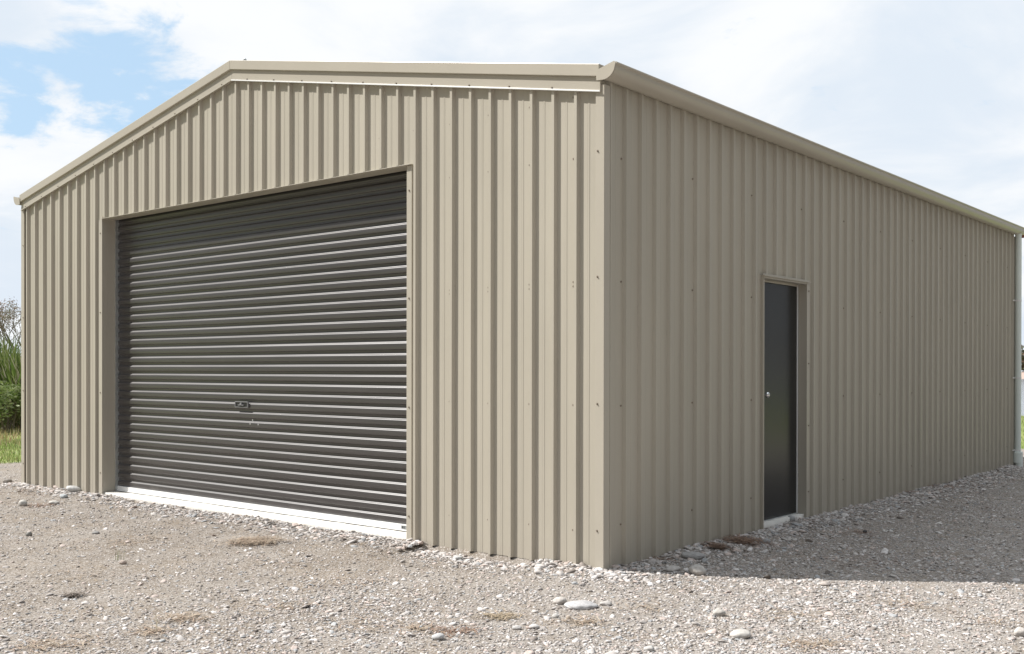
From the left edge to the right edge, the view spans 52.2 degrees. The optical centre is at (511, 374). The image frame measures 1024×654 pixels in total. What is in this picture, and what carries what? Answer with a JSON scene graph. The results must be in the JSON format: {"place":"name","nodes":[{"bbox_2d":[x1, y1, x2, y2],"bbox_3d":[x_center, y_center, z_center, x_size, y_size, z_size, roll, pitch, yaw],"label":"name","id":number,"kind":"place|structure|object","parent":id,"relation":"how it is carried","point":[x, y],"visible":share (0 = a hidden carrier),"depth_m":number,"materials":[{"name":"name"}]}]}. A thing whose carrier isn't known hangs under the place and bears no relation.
{"place":"outdoors","nodes":[
{"label":"outdoors","id":0,"kind":"place"},
{"bbox_2d":[0,372,1023,653],"bbox_3d":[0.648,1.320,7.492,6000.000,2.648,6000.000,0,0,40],"label":"ground","id":1,"kind":"structure","parent":0,"point":[104,542],"depth_m":7.12,"materials":[{"name":"grey gravel"}]},
{"bbox_2d":[3,478,11,482],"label":"cobble","id":2,"kind":"object","parent":1,"relation":"on","point":[7,480],"visible":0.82,"depth_m":13.42,"materials":[{"name":"stone"}]},
{"bbox_2d":[0,317,19,350],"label":"tree","id":3,"kind":"object","parent":1,"relation":"on","point":[8,329],"visible":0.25,"depth_m":33.70,"materials":[{"name":"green plant"}]},
{"bbox_2d":[0,380,20,432],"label":"shrub","id":4,"kind":"object","parent":1,"relation":"on","point":[10,391],"visible":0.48,"depth_m":24.02,"materials":[{"name":"green plant"}]},
{"bbox_2d":[0,332,20,427],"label":"flax bush","id":5,"kind":"object","parent":1,"relation":"on","point":[7,350],"visible":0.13,"depth_m":26.40,"materials":[{"name":"green plant"}]},
{"bbox_2d":[0,343,20,427],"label":"flax bush","id":6,"kind":"object","parent":1,"relation":"on","point":[13,374],"visible":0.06,"depth_m":25.52,"materials":[{"name":"green plant"}]},
{"bbox_2d":[0,424,20,445],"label":"dry grass","id":7,"kind":"structure","parent":1,"relation":"on","point":[9,435],"depth_m":22.14,"materials":[{"name":"plant"}]},
{"bbox_2d":[0,301,20,349],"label":"tree","id":8,"kind":"object","parent":1,"relation":"on","point":[4,317],"visible":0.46,"depth_m":30.96,"materials":[{"name":"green plant"}]},
{"bbox_2d":[0,298,20,354],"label":"tree","id":9,"kind":"object","parent":1,"relation":"on","point":[13,316],"visible":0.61,"depth_m":31.50,"materials":[{"name":"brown plant"}]},
{"bbox_2d":[0,401,20,429],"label":"shrub","id":10,"kind":"object","parent":1,"relation":"on","point":[18,417],"visible":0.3,"depth_m":24.67,"materials":[{"name":"green plant"}]},
{"bbox_2d":[19,500,26,505],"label":"cobble","id":11,"kind":"object","parent":1,"relation":"on","point":[23,502],"visible":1,"depth_m":11.16,"materials":[{"name":"stone"}]},
{"bbox_2d":[49,500,59,504],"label":"cobble","id":12,"kind":"object","parent":1,"relation":"on","point":[54,502],"visible":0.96,"depth_m":11.29,"materials":[{"name":"stone"}]},
{"bbox_2d":[66,486,80,491],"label":"cobble","id":13,"kind":"object","parent":1,"relation":"on","point":[72,488],"visible":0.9,"depth_m":12.14,"materials":[{"name":"stone"}]},
{"bbox_2d":[60,590,88,597],"bbox_3d":[-2.850,1.425,6.796,0.194,0.027,0.215,0,0,-24],"label":"grass clump","id":14,"kind":"object","parent":1,"relation":"on","point":[71,594],"visible":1,"depth_m":6.78,"materials":[{"name":"plant"}]},
{"bbox_2d":[115,549,124,559],"bbox_3d":[-3.012,1.372,8.024,0.067,0.095,0.102,0,0,10],"label":"grass tuft","id":15,"kind":"object","parent":1,"relation":"on","point":[119,555],"visible":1,"depth_m":8.02,"materials":[{"name":"plant"}]},
{"bbox_2d":[214,533,294,546],"bbox_3d":[-2.177,1.403,8.875,0.704,0.043,0.639,0,0,-13],"label":"grass clump","id":16,"kind":"object","parent":1,"relation":"on","point":[250,540],"visible":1,"depth_m":8.83,"materials":[{"name":"plant"}]},
{"bbox_2d":[432,633,444,639],"bbox_3d":[-0.401,1.422,5.673,0.072,0.044,0.060,-4,0,-3],"label":"cobble","id":17,"kind":"object","parent":1,"relation":"on","point":[438,636],"visible":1,"depth_m":5.65,"materials":[{"name":"stone"}]},
{"bbox_2d":[452,556,462,559],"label":"cobble","id":18,"kind":"object","parent":1,"relation":"on","point":[458,557],"visible":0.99,"depth_m":8.13,"materials":[{"name":"stone"}]},
{"bbox_2d":[0,484,1020,653],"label":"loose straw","id":19,"kind":"object","parent":1,"relation":"on","point":[491,615],"visible":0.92,"depth_m":6.04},
{"bbox_2d":[512,625,521,629],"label":"cobble","id":20,"kind":"object","parent":1,"relation":"on","point":[517,627],"visible":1,"depth_m":5.88,"materials":[{"name":"stone"}]},
{"bbox_2d":[13,58,1023,569],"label":"shed","id":21,"kind":"structure","parent":1,"relation":"on","point":[607,316],"depth_m":9.53,"materials":[{"name":"metal"}]},
{"bbox_2d":[117,165,409,531],"bbox_3d":[-2.641,-0.279,10.441,4.842,3.247,0.091,0,0,40],"label":"roller door","id":22,"kind":"structure","parent":21,"relation":"in","point":[262,351],"depth_m":10.17,"materials":[{"name":"paint"}]},
{"bbox_2d":[764,282,796,520],"bbox_3d":[2.506,0.245,9.790,0.120,2.195,0.843,0,0,40],"label":"side door","id":23,"kind":"structure","parent":21,"relation":"in","point":[780,301],"depth_m":9.85,"materials":[{"name":"paint"}]},
{"bbox_2d":[529,624,539,628],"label":"cobble","id":24,"kind":"object","parent":1,"relation":"on","point":[534,626],"visible":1,"depth_m":5.89,"materials":[{"name":"stone"}]},
{"bbox_2d":[553,597,566,604],"bbox_3d":[0.300,1.417,6.544,0.090,0.054,0.072,0,0,0],"label":"cobble","id":25,"kind":"object","parent":1,"relation":"on","point":[560,600],"visible":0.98,"depth_m":6.52,"materials":[{"name":"stone"}]},
{"bbox_2d":[564,600,597,609],"bbox_3d":[0.426,1.415,6.427,0.210,0.058,0.154,1,-1,-3],"label":"cobble","id":26,"kind":"object","parent":1,"relation":"on","point":[580,605],"visible":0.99,"depth_m":6.38,"materials":[{"name":"stone"}]},
{"bbox_2d":[600,601,611,605],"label":"cobble","id":27,"kind":"object","parent":1,"relation":"on","point":[605,603],"visible":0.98,"depth_m":6.45,"materials":[{"name":"stone"}]},
{"bbox_2d":[644,646,653,651],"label":"cobble","id":28,"kind":"object","parent":1,"relation":"on","point":[649,648],"visible":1,"depth_m":5.41,"materials":[{"name":"stone"}]},
{"bbox_2d":[665,565,680,571],"bbox_3d":[1.155,1.394,7.506,0.114,0.049,0.089,-4,2,-1],"label":"cobble","id":29,"kind":"object","parent":1,"relation":"on","point":[671,568],"visible":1,"depth_m":7.48,"materials":[{"name":"stone"}]},
{"bbox_2d":[681,551,704,559],"bbox_3d":[1.387,1.386,8.014,0.186,0.067,0.141,2,3,-1],"label":"cobble","id":30,"kind":"object","parent":1,"relation":"on","point":[693,555],"visible":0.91,"depth_m":7.97,"materials":[{"name":"stone"}]},
{"bbox_2d":[688,564,705,575],"bbox_3d":[1.318,1.390,7.430,0.128,0.087,0.101,3,2,-3],"label":"cobble","id":31,"kind":"object","parent":1,"relation":"on","point":[697,569],"visible":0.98,"depth_m":7.40,"materials":[{"name":"stone"}]},
{"bbox_2d":[699,540,734,550],"bbox_3d":[1.657,1.372,8.401,0.318,0.057,0.283,0,0,40],"label":"grass clump","id":32,"kind":"object","parent":1,"relation":"on","point":[717,546],"visible":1,"depth_m":8.40,"materials":[{"name":"plant"}]},
{"bbox_2d":[713,608,725,615],"bbox_3d":[1.230,1.410,6.203,0.077,0.057,0.059,-4,-4,6],"label":"cobble","id":33,"kind":"object","parent":1,"relation":"on","point":[719,612],"visible":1,"depth_m":6.18,"materials":[{"name":"stone"}]},
{"bbox_2d":[730,629,750,638],"bbox_3d":[1.245,1.416,5.710,0.114,0.052,0.087,-4,1,6],"label":"cobble","id":34,"kind":"object","parent":1,"relation":"on","point":[740,633],"visible":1,"depth_m":5.68,"materials":[{"name":"stone"}]},
{"bbox_2d":[716,534,776,546],"bbox_3d":[1.934,1.385,8.764,0.605,0.056,0.604,0,0,1],"label":"grass clump","id":35,"kind":"object","parent":1,"relation":"on","point":[740,539],"visible":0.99,"depth_m":8.72,"materials":[{"name":"plant"}]},
{"bbox_2d":[788,515,794,520],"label":"cobble","id":36,"kind":"object","parent":1,"relation":"on","point":[792,517],"visible":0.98,"depth_m":9.85,"materials":[{"name":"stone"}]},
{"bbox_2d":[820,581,830,585],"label":"cobble","id":37,"kind":"object","parent":1,"relation":"on","point":[824,583],"visible":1,"depth_m":7.06,"materials":[{"name":"stone"}]},
{"bbox_2d":[1014,627,1023,636],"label":"cobble","id":38,"kind":"object","parent":1,"relation":"on","point":[1018,631],"visible":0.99,"depth_m":5.76,"materials":[{"name":"stone"}]},
{"bbox_2d":[1021,345,1023,370],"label":"trees","id":39,"kind":"object","parent":1,"relation":"on","point":[1022,358],"visible":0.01,"depth_m":251.52,"materials":[{"name":"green plant"}]},
{"bbox_2d":[0,415,1023,463],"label":"lawn grass","id":40,"kind":"structure","parent":0,"point":[8,459],"depth_m":18.54,"materials":[{"name":"green plant"}]},
{"bbox_2d":[0,0,1023,371],"label":"sky","id":41,"kind":"structure","parent":0,"point":[929,94],"materials":[{"name":"white"}]},
{"bbox_2d":[1021,379,1023,415],"bbox_3d":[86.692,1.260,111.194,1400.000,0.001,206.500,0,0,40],"label":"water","id":42,"kind":"structure","parent":0,"point":[1022,397],"depth_m":63.75,"materials":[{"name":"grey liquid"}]}
]}

